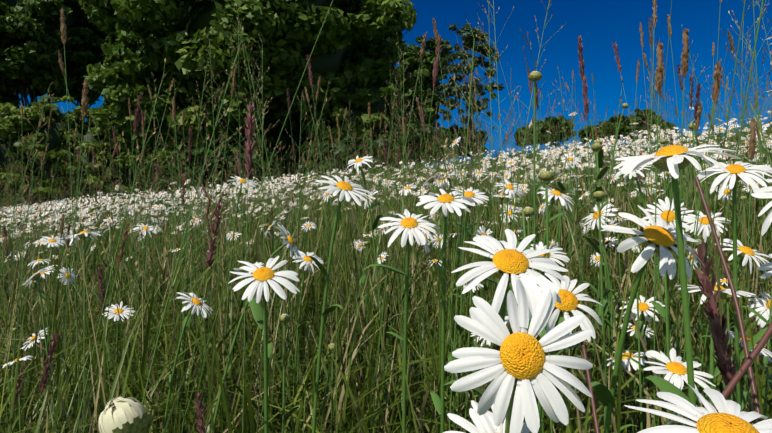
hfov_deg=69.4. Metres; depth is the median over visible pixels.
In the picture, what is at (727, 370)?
grass
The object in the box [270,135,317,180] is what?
bush
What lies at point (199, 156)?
bush
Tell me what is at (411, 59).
dark tree
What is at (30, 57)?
tree
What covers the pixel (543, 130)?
tree
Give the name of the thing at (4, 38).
tree
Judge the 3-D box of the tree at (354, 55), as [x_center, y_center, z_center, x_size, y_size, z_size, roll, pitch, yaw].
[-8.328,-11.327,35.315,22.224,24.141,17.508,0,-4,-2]
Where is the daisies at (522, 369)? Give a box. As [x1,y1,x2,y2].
[0,37,771,432]
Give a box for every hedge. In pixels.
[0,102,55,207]
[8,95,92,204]
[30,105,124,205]
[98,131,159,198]
[145,177,167,193]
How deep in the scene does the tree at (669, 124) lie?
21.32 m
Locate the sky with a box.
[18,0,771,207]
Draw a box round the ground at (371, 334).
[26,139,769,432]
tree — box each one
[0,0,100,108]
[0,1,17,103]
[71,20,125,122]
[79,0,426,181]
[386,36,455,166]
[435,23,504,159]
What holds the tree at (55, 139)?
on the ground at (371, 334)
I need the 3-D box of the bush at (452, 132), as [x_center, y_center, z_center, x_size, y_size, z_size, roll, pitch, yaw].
[4.339,-2.559,31.004,2.781,5.067,2.522,-4,-5,42]
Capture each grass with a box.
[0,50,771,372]
[7,14,771,432]
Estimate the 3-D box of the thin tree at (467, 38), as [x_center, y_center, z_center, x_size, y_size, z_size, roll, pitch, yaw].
[4.463,-5.088,29.923,3.480,11.414,3.395,2,-4,-25]
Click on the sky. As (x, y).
(599, 23)
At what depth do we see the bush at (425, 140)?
33.08 m
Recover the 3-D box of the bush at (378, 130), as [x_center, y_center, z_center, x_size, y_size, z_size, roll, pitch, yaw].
[0.049,-2.620,32.548,4.096,5.459,4.074,0,-4,-2]
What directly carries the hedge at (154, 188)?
on the ground at (371, 334)
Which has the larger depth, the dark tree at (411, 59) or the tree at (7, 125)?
the dark tree at (411, 59)
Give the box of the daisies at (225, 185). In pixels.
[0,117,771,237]
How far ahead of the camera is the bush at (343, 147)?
30.21 m
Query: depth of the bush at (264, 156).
30.62 m
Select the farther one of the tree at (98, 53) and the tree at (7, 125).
the tree at (98, 53)
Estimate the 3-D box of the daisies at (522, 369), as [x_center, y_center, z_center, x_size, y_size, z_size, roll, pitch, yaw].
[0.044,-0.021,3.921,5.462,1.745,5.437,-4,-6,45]

